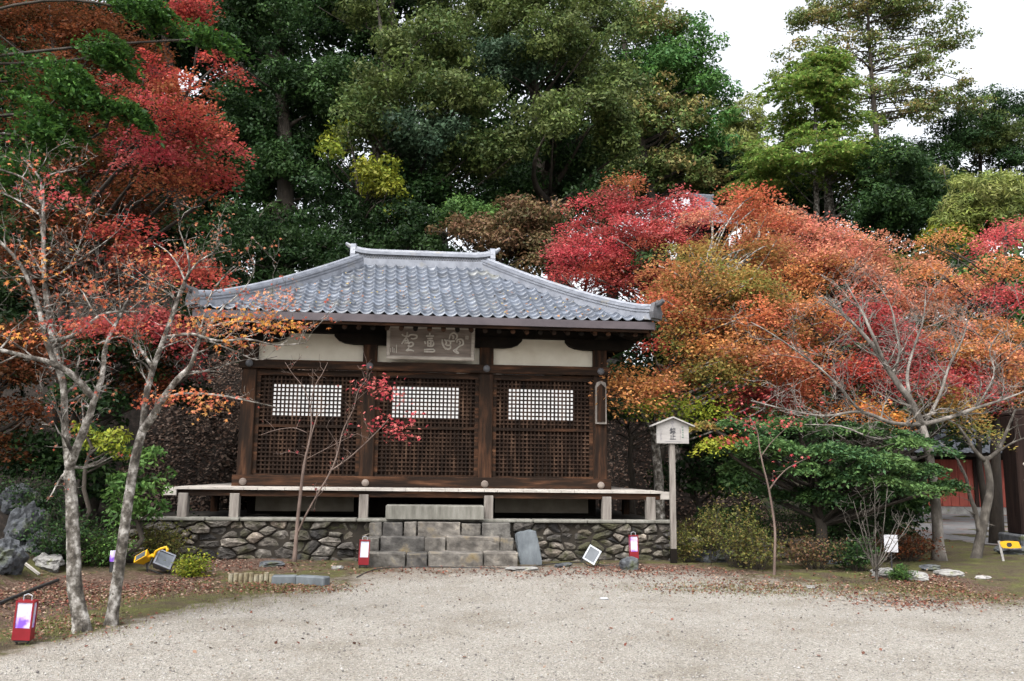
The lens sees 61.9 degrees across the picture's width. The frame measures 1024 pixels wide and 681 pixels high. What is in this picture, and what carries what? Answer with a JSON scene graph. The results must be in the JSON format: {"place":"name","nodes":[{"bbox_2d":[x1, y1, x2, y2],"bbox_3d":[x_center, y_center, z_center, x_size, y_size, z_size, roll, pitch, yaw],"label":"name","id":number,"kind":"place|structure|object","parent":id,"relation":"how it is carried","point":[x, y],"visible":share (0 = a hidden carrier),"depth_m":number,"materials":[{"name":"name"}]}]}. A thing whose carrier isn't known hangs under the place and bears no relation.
{"place":"outdoors","nodes":[
{"label":"outdoors","id":0,"kind":"place"},
{"bbox_2d":[0,226,1023,680],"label":"ground","id":1,"kind":"structure","parent":0,"point":[682,646],"depth_m":9.08,"materials":[{"name":"gravel"}]},
{"bbox_2d":[0,536,29,574],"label":"rock","id":2,"kind":"object","parent":1,"relation":"on","point":[14,557],"visible":0.92,"depth_m":10.68,"materials":[{"name":"stone"}]},
{"bbox_2d":[0,483,41,514],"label":"rock","id":3,"kind":"object","parent":1,"relation":"on","point":[5,506],"visible":0.53,"depth_m":12.48,"materials":[{"name":"stone"}]},
{"bbox_2d":[3,501,39,545],"bbox_3d":[-6.806,2.568,11.832,0.422,0.689,0.407,7,-10,-34],"label":"rock","id":4,"kind":"object","parent":1,"relation":"on","point":[16,522],"visible":0.66,"depth_m":11.72,"materials":[{"name":"stone"}]},
{"bbox_2d":[11,593,38,644],"bbox_3d":[-4.367,2.505,7.655,0.159,0.460,0.097,4,-9,-6],"label":"lantern box","id":5,"kind":"object","parent":1,"relation":"on","point":[25,619],"visible":0.98,"depth_m":7.62,"materials":[{"name":"red paint"}]},
{"bbox_2d":[0,579,59,604],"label":"hose","id":6,"kind":"object","parent":1,"relation":"on","point":[27,591],"visible":1,"depth_m":9.92,"materials":[{"name":"black plastic"}]},
{"bbox_2d":[0,315,70,490],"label":"maple tree","id":7,"kind":"object","parent":1,"relation":"on","point":[7,376],"visible":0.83,"depth_m":12.87,"materials":[{"name":"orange plant"}]},
{"bbox_2d":[0,458,81,518],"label":"plant","id":8,"kind":"object","parent":1,"relation":"on","point":[44,491],"visible":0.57,"depth_m":12.73,"materials":[{"name":"green plant"}]},
{"bbox_2d":[21,529,65,554],"bbox_3d":[-6.516,2.844,11.870,0.682,0.420,0.443,2,-9,-6],"label":"rock","id":9,"kind":"object","parent":1,"relation":"on","point":[26,546],"visible":0.3,"depth_m":11.72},
{"bbox_2d":[33,552,64,572],"bbox_3d":[-6.255,2.997,11.495,0.416,0.303,0.337,3,-9,-17],"label":"rock","id":10,"kind":"object","parent":1,"relation":"on","point":[47,562],"visible":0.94,"depth_m":11.40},
{"bbox_2d":[7,495,117,564],"bbox_3d":[-6.309,2.635,11.963,1.304,0.986,1.330,-8,-12,43],"label":"plant","id":11,"kind":"object","parent":1,"relation":"on","point":[60,532],"visible":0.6,"depth_m":11.76,"materials":[{"name":"green plant"}]},
{"bbox_2d":[0,0,170,277],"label":"evergreen tree","id":12,"kind":"object","parent":1,"relation":"on","point":[31,231],"visible":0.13,"depth_m":24.58,"materials":[{"name":"green plant"}]},
{"bbox_2d":[0,128,197,633],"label":"maple tree","id":13,"kind":"object","parent":1,"relation":"on","point":[80,620],"visible":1,"depth_m":8.59,"materials":[{"name":"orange plant"}]},
{"bbox_2d":[69,420,133,563],"bbox_3d":[-6.012,2.274,12.377,0.988,2.210,0.684,1,-9,0],"label":"yellow green bush","id":14,"kind":"object","parent":1,"relation":"on","point":[105,443],"visible":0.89,"depth_m":12.37,"materials":[{"name":"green plant"}]},
{"bbox_2d":[80,520,144,566],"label":"plant","id":15,"kind":"object","parent":1,"relation":"on","point":[100,558],"visible":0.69,"depth_m":11.97,"materials":[{"name":"green plant"}]},
{"bbox_2d":[0,208,239,512],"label":"maple tree","id":16,"kind":"object","parent":1,"relation":"on","point":[131,238],"visible":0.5,"depth_m":15.11,"materials":[{"name":"red plant"}]},
{"bbox_2d":[0,262,251,524],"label":"evergreen bush","id":17,"kind":"object","parent":1,"relation":"on","point":[15,307],"visible":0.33,"depth_m":14.40,"materials":[{"name":"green plant"}]},
{"bbox_2d":[0,0,255,238],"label":"conifer tree","id":18,"kind":"object","parent":1,"relation":"on","point":[81,88],"visible":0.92,"depth_m":15.08,"materials":[{"name":"green plant"}]},
{"bbox_2d":[0,0,255,274],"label":"maple tree","id":19,"kind":"object","parent":1,"relation":"on","point":[162,198],"visible":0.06,"depth_m":30.71,"materials":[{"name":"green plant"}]},
{"bbox_2d":[0,0,261,437],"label":"maple tree","id":20,"kind":"object","parent":1,"relation":"on","point":[109,180],"visible":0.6,"depth_m":17.85,"materials":[{"name":"red plant"}]},
{"bbox_2d":[100,445,176,562],"bbox_3d":[-5.539,2.502,12.631,1.008,1.916,1.187,6,-10,-31],"label":"evergreen bush","id":21,"kind":"object","parent":1,"relation":"on","point":[142,483],"visible":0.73,"depth_m":12.49,"materials":[{"name":"green plant"}]},
{"bbox_2d":[134,546,168,571],"bbox_3d":[-5.042,3.074,11.934,0.541,0.410,0.161,-2,-9,15],"label":"work lamp","id":22,"kind":"object","parent":1,"relation":"on","point":[144,557],"visible":0.93,"depth_m":11.93,"materials":[{"name":"yellow paint"}]},
{"bbox_2d":[127,517,193,561],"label":"plant","id":23,"kind":"object","parent":1,"relation":"on","point":[171,543],"visible":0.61,"depth_m":12.82,"materials":[{"name":"green plant"}]},
{"bbox_2d":[147,550,213,573],"bbox_3d":[-4.707,3.147,12.143,0.920,0.392,0.304,6,-10,-32],"label":"flood lamp","id":24,"kind":"object","parent":1,"relation":"on","point":[160,562],"visible":0.9,"depth_m":11.96,"materials":[{"name":"grey metal"}]},
{"bbox_2d":[0,1,366,248],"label":"evergreen tree","id":25,"kind":"object","parent":1,"relation":"on","point":[327,40],"visible":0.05,"depth_m":35.39,"materials":[{"name":"green plant"}]},
{"bbox_2d":[165,548,218,577],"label":"plant","id":26,"kind":"object","parent":1,"relation":"on","point":[191,567],"visible":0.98,"depth_m":11.87,"materials":[{"name":"green plant"}]},
{"bbox_2d":[156,260,247,418],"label":"evergreen tree","id":27,"kind":"object","parent":1,"relation":"on","point":[202,365],"visible":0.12,"depth_m":19.47,"materials":[{"name":"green plant"}]},
{"bbox_2d":[82,195,363,626],"bbox_3d":[-3.136,0.605,8.675,3.194,4.712,1.504,-5,-10,35],"label":"maple tree","id":28,"kind":"object","parent":1,"relation":"on","point":[115,593],"visible":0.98,"depth_m":8.76,"materials":[{"name":"orange plant"}]},
{"bbox_2d":[228,572,273,582],"bbox_3d":[-3.541,3.229,11.582,0.611,0.164,0.061,1,-9,-2],"label":"log edging","id":29,"kind":"object","parent":1,"relation":"on","point":[267,576],"visible":0.64,"depth_m":11.56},
{"bbox_2d":[157,210,360,296],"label":"evergreen tree","id":30,"kind":"object","parent":1,"relation":"on","point":[291,250],"visible":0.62,"depth_m":23.27,"materials":[{"name":"green plant"}]},
{"bbox_2d":[175,0,371,281],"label":"evergreen tree","id":31,"kind":"object","parent":1,"relation":"on","point":[233,62],"visible":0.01,"depth_m":40.51,"materials":[{"name":"green plant"}]},
{"bbox_2d":[177,0,369,274],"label":"evergreen tree","id":32,"kind":"object","parent":1,"relation":"on","point":[268,125],"visible":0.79,"depth_m":27.85,"materials":[{"name":"green plant"}]},
{"bbox_2d":[271,575,296,584],"bbox_3d":[-3.054,3.240,11.463,0.327,0.170,0.160,2,-9,-7],"label":"curb stone","id":33,"kind":"object","parent":1,"relation":"on","point":[283,579],"visible":0.5,"depth_m":11.39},
{"bbox_2d":[296,575,329,585],"bbox_3d":[-2.663,3.233,11.404,0.445,0.170,0.160,-2,-9,20],"label":"curb stone","id":34,"kind":"object","parent":1,"relation":"on","point":[317,580],"visible":0.58,"depth_m":11.34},
{"bbox_2d":[261,348,427,561],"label":"maple sapling","id":35,"kind":"object","parent":1,"relation":"on","point":[297,531],"visible":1,"depth_m":13.34,"materials":[{"name":"red plant"}]},
{"bbox_2d":[311,118,412,247],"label":"yellow green tree","id":36,"kind":"object","parent":1,"relation":"on","point":[377,184],"visible":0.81,"depth_m":25.00,"materials":[{"name":"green plant"}]},
{"bbox_2d":[358,536,369,567],"bbox_3d":[-2.214,3.172,12.768,0.154,0.490,0.094,5,-9,-14],"label":"lantern box","id":37,"kind":"object","parent":1,"relation":"on","point":[363,555],"visible":0.95,"depth_m":12.73,"materials":[{"name":"red paint"}]},
{"bbox_2d":[289,0,482,237],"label":"evergreen tree","id":38,"kind":"object","parent":1,"relation":"on","point":[364,34],"visible":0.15,"depth_m":34.61,"materials":[{"name":"green plant"}]},
{"bbox_2d":[300,220,472,270],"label":"evergreen tree","id":39,"kind":"object","parent":1,"relation":"on","point":[392,240],"visible":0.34,"depth_m":23.85,"materials":[{"name":"green plant"}]},
{"bbox_2d":[128,508,676,561],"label":"stone wall","id":40,"kind":"structure","parent":1,"relation":"on","point":[245,535],"depth_m":13.80,"materials":[{"name":"stone"}]},
{"bbox_2d":[163,242,668,519],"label":"temple hall","id":41,"kind":"structure","parent":40,"relation":"on","point":[492,441],"depth_m":15.20,"materials":[{"name":"wood"}]},
{"bbox_2d":[386,326,474,360],"bbox_3d":[-1.442,0.036,15.170,1.560,0.619,0.153,2,-9,-5],"label":"name plaque","id":42,"kind":"object","parent":41,"relation":"hanging from","point":[423,343],"visible":0.98,"depth_m":15.16,"materials":[{"name":"paint"}]},
{"bbox_2d":[385,504,483,519],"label":"stone slab","id":43,"kind":"structure","parent":40,"relation":"on","point":[428,512],"depth_m":13.72,"materials":[{"name":"stone"}]},
{"bbox_2d":[322,0,536,372],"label":"evergreen tree","id":44,"kind":"object","parent":1,"relation":"on","point":[372,88],"visible":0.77,"depth_m":26.85,"materials":[{"name":"green plant"}]},
{"bbox_2d":[360,520,517,567],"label":"stone steps","id":45,"kind":"structure","parent":1,"relation":"on","point":[474,544],"depth_m":13.35,"materials":[{"name":"stone"}]},
{"bbox_2d":[333,0,580,245],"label":"evergreen tree","id":46,"kind":"object","parent":1,"relation":"on","point":[493,120],"visible":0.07,"depth_m":37.97,"materials":[{"name":"green plant"}]},
{"bbox_2d":[294,166,644,373],"bbox_3d":[-1.445,-1.191,25.002,11.008,8.149,2.964,1,-9,0],"label":"evergreen tree","id":47,"kind":"object","parent":1,"relation":"on","point":[413,213],"visible":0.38,"depth_m":24.94,"materials":[{"name":"green plant"}]},
{"bbox_2d":[356,561,587,576],"bbox_3d":[-0.509,3.446,12.925,3.881,0.064,0.637,4,-9,-23],"label":"cable","id":48,"kind":"object","parent":1,"relation":"on","point":[461,567],"visible":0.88,"depth_m":12.81,"materials":[{"name":"black plastic"}]},
{"bbox_2d":[425,190,575,374],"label":"tree","id":49,"kind":"object","parent":1,"relation":"on","point":[484,233],"visible":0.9,"depth_m":22.85,"materials":[{"name":"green plant"}]},
{"bbox_2d":[0,557,1023,647],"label":"fallen leaves","id":50,"kind":"object","parent":1,"relation":"on","point":[887,600],"visible":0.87,"depth_m":11.20,"materials":[{"name":"brown plant"}]},
{"bbox_2d":[0,571,1023,648],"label":"grass","id":51,"kind":"structure","parent":1,"relation":"on","point":[250,592],"depth_m":10.89,"materials":[{"name":"green plant"}]},
{"bbox_2d":[0,570,1023,680],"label":"pebbles","id":52,"kind":"object","parent":1,"relation":"on","point":[539,656],"visible":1,"depth_m":8.24,"materials":[{"name":"gravel"}]},
{"bbox_2d":[67,591,967,677],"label":"fallen leaves","id":53,"kind":"object","parent":1,"relation":"on","point":[275,642],"visible":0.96,"depth_m":7.96,"materials":[{"name":"brown plant"}]},
{"bbox_2d":[515,530,541,564],"bbox_3d":[0.261,3.323,13.574,0.402,0.608,0.243,2,-9,-11],"label":"stone","id":54,"kind":"object","parent":1,"relation":"on","point":[528,547],"visible":0.81,"depth_m":13.53,"materials":[{"name":"stone"}]},
{"bbox_2d":[450,0,656,375],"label":"evergreen tree","id":55,"kind":"object","parent":1,"relation":"on","point":[553,115],"visible":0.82,"depth_m":28.33,"materials":[{"name":"green plant"}]},
{"bbox_2d":[495,212,684,295],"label":"evergreen tree","id":56,"kind":"object","parent":1,"relation":"on","point":[534,265],"visible":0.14,"depth_m":23.84,"materials":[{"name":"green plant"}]},
{"bbox_2d":[581,545,618,566],"bbox_3d":[1.512,3.361,13.243,0.896,0.387,0.264,0,-9,5],"label":"flood lamp","id":57,"kind":"object","parent":1,"relation":"on","point":[591,555],"visible":0.94,"depth_m":13.19,"materials":[{"name":"silver metal"}]},
{"bbox_2d":[505,0,744,361],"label":"evergreen tree","id":58,"kind":"object","parent":1,"relation":"on","point":[564,74],"visible":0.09,"depth_m":38.87,"materials":[{"name":"green plant"}]},
{"bbox_2d":[619,556,638,569],"bbox_3d":[1.766,3.420,12.925,0.293,0.294,0.247,1,-9,0],"label":"stone","id":59,"kind":"object","parent":1,"relation":"on","point":[629,563],"visible":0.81,"depth_m":12.84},
{"bbox_2d":[628,531,638,558],"bbox_3d":[1.933,3.309,13.562,0.144,0.540,0.088,0,-9,-4],"label":"lantern box","id":60,"kind":"object","parent":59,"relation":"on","point":[633,547],"visible":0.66,"depth_m":13.54,"materials":[{"name":"red paint"}]},
{"bbox_2d":[536,167,723,490],"bbox_3d":[3.069,-0.446,21.386,5.170,8.332,4.148,1,-9,0],"label":"maple tree","id":61,"kind":"object","parent":1,"relation":"on","point":[646,235],"visible":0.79,"depth_m":21.46,"materials":[{"name":"red plant"}]},
{"bbox_2d":[607,386,674,514],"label":"evergreen tree","id":62,"kind":"object","parent":1,"relation":"on","point":[630,439],"visible":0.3,"depth_m":19.34,"materials":[{"name":"green plant"}]},
{"bbox_2d":[554,0,747,306],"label":"conifer tree","id":63,"kind":"object","parent":1,"relation":"on","point":[667,58],"visible":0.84,"depth_m":35.35,"materials":[{"name":"green plant"}]},
{"bbox_2d":[607,249,727,489],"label":"evergreen tree","id":64,"kind":"object","parent":1,"relation":"on","point":[647,359],"visible":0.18,"depth_m":20.51,"materials":[{"name":"green plant"}]},
{"bbox_2d":[649,416,694,562],"bbox_3d":[2.622,2.435,13.902,0.710,2.385,0.210,1,-9,-2],"label":"wooden sign","id":65,"kind":"object","parent":1,"relation":"on","point":[672,430],"visible":1,"depth_m":13.97,"materials":[{"name":"grey wood"}]},
{"bbox_2d":[666,517,709,562],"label":"shrub","id":66,"kind":"object","parent":1,"relation":"on","point":[688,546],"visible":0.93,"depth_m":13.98,"materials":[{"name":"green plant"}]},
{"bbox_2d":[644,394,761,537],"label":"evergreen tree","id":67,"kind":"object","parent":1,"relation":"on","point":[693,472],"visible":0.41,"depth_m":18.02,"materials":[{"name":"green plant"}]},
{"bbox_2d":[680,486,730,562],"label":"shrub","id":68,"kind":"object","parent":1,"relation":"on","point":[702,532],"visible":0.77,"depth_m":14.14,"materials":[{"name":"green plant"}]},
{"bbox_2d":[674,193,743,421],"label":"pavilion","id":69,"kind":"structure","parent":1,"relation":"on","point":[710,199],"depth_m":28.05,"materials":[{"name":"grey wood"}]},
{"bbox_2d":[695,548,730,562],"bbox_3d":[3.357,3.605,14.253,0.623,0.283,0.398,2,-9,-11],"label":"stone","id":70,"kind":"object","parent":1,"relation":"on","point":[720,559],"visible":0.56,"depth_m":14.10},
{"bbox_2d":[587,179,854,518],"bbox_3d":[4.319,0.056,17.288,4.196,8.400,6.571,-6,-11,38],"label":"maple tree","id":71,"kind":"object","parent":1,"relation":"on","point":[715,276],"visible":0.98,"depth_m":16.79,"materials":[{"name":"orange plant"}]},
{"bbox_2d":[697,483,773,567],"bbox_3d":[3.557,2.952,13.621,1.167,1.329,0.947,-3,-9,24],"label":"shrub","id":72,"kind":"object","parent":1,"relation":"on","point":[735,563],"visible":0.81,"depth_m":13.54,"materials":[{"name":"green plant"}]},
{"bbox_2d":[644,141,856,230],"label":"evergreen tree","id":73,"kind":"object","parent":1,"relation":"on","point":[821,193],"visible":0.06,"depth_m":37.52,"materials":[{"name":"green plant"}]},
{"bbox_2d":[677,537,829,559],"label":"stone wall","id":74,"kind":"structure","parent":1,"relation":"on","point":[784,540],"depth_m":14.70,"materials":[{"name":"stone"}]},
{"bbox_2d":[718,518,793,570],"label":"shrub","id":75,"kind":"object","parent":1,"relation":"on","point":[743,555],"visible":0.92,"depth_m":13.15,"materials":[{"name":"green plant"}]},
{"bbox_2d":[712,88,804,457],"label":"bamboo clump","id":76,"kind":"object","parent":1,"relation":"on","point":[745,128],"visible":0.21,"depth_m":40.81,"materials":[{"name":"green plant"}]},
{"bbox_2d":[694,375,830,574],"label":"maple sapling","id":77,"kind":"object","parent":1,"relation":"on","point":[770,498],"visible":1,"depth_m":12.77,"materials":[{"name":"brown plant"}]},
{"bbox_2d":[737,482,844,550],"bbox_3d":[4.927,3.211,15.320,1.918,1.357,1.624,1,-9,0],"label":"shrub","id":78,"kind":"object","parent":1,"relation":"on","point":[793,525],"visible":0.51,"depth_m":15.28,"materials":[{"name":"green plant"}]},
{"bbox_2d":[765,525,852,570],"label":"shrub","id":79,"kind":"object","parent":1,"relation":"on","point":[808,555],"visible":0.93,"depth_m":13.17,"materials":[{"name":"brown plant"}]},
{"bbox_2d":[713,45,917,508],"bbox_3d":[12.198,-2.750,33.457,7.548,18.952,6.019,5,-9,-24],"label":"cypress tree","id":80,"kind":"object","parent":1,"relation":"on","point":[817,80],"visible":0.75,"depth_m":33.98,"materials":[{"name":"green plant"}]},
{"bbox_2d":[693,434,942,542],"bbox_3d":[5.880,3.001,16.426,4.669,2.459,2.524,1,-9,0],"label":"evergreen bush","id":81,"kind":"object","parent":1,"relation":"on","point":[753,482],"visible":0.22,"depth_m":16.33,"materials":[{"name":"green plant"}]},
{"bbox_2d":[626,227,1023,494],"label":"maple tree","id":82,"kind":"object","parent":1,"relation":"on","point":[948,443],"visible":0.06,"depth_m":25.74,"materials":[{"name":"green plant"}]},
{"bbox_2d":[687,415,974,562],"bbox_3d":[5.391,2.543,14.319,4.996,2.670,2.547,1,-9,0],"label":"layered bush","id":83,"kind":"object","parent":1,"relation":"on","point":[814,493],"visible":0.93,"depth_m":14.15,"materials":[{"name":"green plant"}]},
{"bbox_2d":[703,133,968,515],"bbox_3d":[12.974,-0.568,34.888,8.605,15.193,11.292,2,-9,-10],"label":"evergreen tree","id":84,"kind":"object","parent":1,"relation":"on","point":[893,201],"visible":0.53,"depth_m":31.59,"materials":[{"name":"green plant"}]},
{"bbox_2d":[717,198,955,534],"bbox_3d":[7.689,0.552,20.028,5.409,8.355,3.382,1,-9,0],"label":"maple tree","id":85,"kind":"object","parent":1,"relation":"on","point":[804,228],"visible":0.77,"depth_m":20.14,"materials":[{"name":"orange plant"}]},
{"bbox_2d":[820,531,884,571],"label":"shrub","id":86,"kind":"object","parent":1,"relation":"on","point":[852,555],"visible":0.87,"depth_m":13.00,"materials":[{"name":"green plant"}]},
{"bbox_2d":[706,243,1023,560],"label":"bare tree","id":87,"kind":"object","parent":1,"relation":"on","point":[921,423],"visible":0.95,"depth_m":15.03,"materials":[{"name":"grey plant"}]},
{"bbox_2d":[709,270,1021,544],"bbox_3d":[7.444,1.502,18.040,6.988,5.893,3.191,1,-9,0],"label":"maple tree","id":88,"kind":"object","parent":1,"relation":"on","point":[868,362],"visible":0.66,"depth_m":17.95,"materials":[{"name":"red plant"}]},
{"bbox_2d":[825,486,914,553],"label":"shrub","id":89,"kind":"object","parent":1,"relation":"on","point":[870,522],"visible":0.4,"depth_m":15.56,"materials":[{"name":"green plant"}]},
{"bbox_2d":[836,477,914,581],"bbox_3d":[5.272,2.737,12.275,1.401,1.600,0.677,3,-9,-13],"label":"bare shrub","id":90,"kind":"object","parent":1,"relation":"on","point":[876,563],"visible":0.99,"depth_m":12.21,"materials":[{"name":"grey plant"}]},
{"bbox_2d":[763,0,1001,240],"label":"pine tree","id":91,"kind":"object","parent":1,"relation":"on","point":[834,14],"visible":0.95,"depth_m":42.47,"materials":[{"name":"green plant"}]},
{"bbox_2d":[884,563,917,581],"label":"fern clump","id":92,"kind":"object","parent":1,"relation":"on","point":[901,573],"visible":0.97,"depth_m":12.20,"materials":[{"name":"green plant"}]},
{"bbox_2d":[870,523,952,561],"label":"shrub","id":93,"kind":"object","parent":1,"relation":"on","point":[920,546],"visible":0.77,"depth_m":14.54,"materials":[{"name":"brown plant"}]},
{"bbox_2d":[848,230,982,470],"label":"evergreen tree","id":94,"kind":"object","parent":1,"relation":"on","point":[909,252],"visible":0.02,"depth_m":35.80,"materials":[{"name":"green plant"}]},
{"bbox_2d":[858,214,1023,543],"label":"maple tree","id":95,"kind":"object","parent":1,"relation":"on","point":[996,519],"visible":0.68,"depth_m":19.23,"materials":[{"name":"orange plant"}]},
{"bbox_2d":[884,429,1006,514],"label":"red walled building","id":96,"kind":"structure","parent":1,"relation":"on","point":[953,504],"depth_m":32.31,"materials":[{"name":"paint"}]},
{"bbox_2d":[933,569,964,576],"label":"stone","id":97,"kind":"object","parent":1,"relation":"on","point":[949,573],"visible":0.91,"depth_m":12.63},
{"bbox_2d":[900,157,1023,423],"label":"evergreen tree","id":98,"kind":"object","parent":1,"relation":"on","point":[971,171],"visible":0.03,"depth_m":45.20,"materials":[{"name":"green plant"}]},
{"bbox_2d":[908,83,1023,428],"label":"evergreen tree","id":99,"kind":"object","parent":1,"relation":"on","point":[993,137],"visible":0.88,"depth_m":43.36,"materials":[{"name":"green plant"}]},
{"bbox_2d":[909,238,1023,428],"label":"evergreen tree","id":100,"kind":"object","parent":1,"relation":"on","point":[968,312],"depth_m":36.23,"materials":[{"name":"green plant"}]},
{"bbox_2d":[914,163,1023,518],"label":"tree","id":101,"kind":"object","parent":1,"relation":"on","point":[973,203],"visible":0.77,"depth_m":28.52,"materials":[{"name":"green plant"}]},
{"bbox_2d":[955,382,1023,557],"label":"bare tree","id":102,"kind":"object","parent":1,"relation":"on","point":[981,522],"visible":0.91,"depth_m":15.63,"materials":[{"name":"grey plant"}]},
{"bbox_2d":[997,541,1020,560],"bbox_3d":[8.735,3.714,14.972,0.363,0.388,0.050,-1,-9,12],"label":"stake with plate","id":103,"kind":"object","parent":1,"relation":"on","point":[1008,544],"visible":0.96,"depth_m":14.98,"materials":[{"name":"yellow wood"}]},
{"bbox_2d":[998,408,1023,545],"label":"gate pillar","id":104,"kind":"structure","parent":1,"relation":"on","point":[1013,464],"depth_m":17.30,"materials":[{"name":"brown wood"}]},
{"bbox_2d":[4,0,1023,446],"label":"sky","id":105,"kind":"structure","parent":0,"point":[755,28],"materials":[{"name":"white"}]},
{"bbox_2d":[106,344,929,543],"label":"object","id":106,"kind":"object","parent":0,"point":[208,425],"visible":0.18,"depth_m":19.04,"materials":[{"name":"brown plant"}]},
{"bbox_2d":[911,513,1007,544],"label":"path","id":107,"kind":"structure","parent":0,"point":[957,525],"depth_m":24.10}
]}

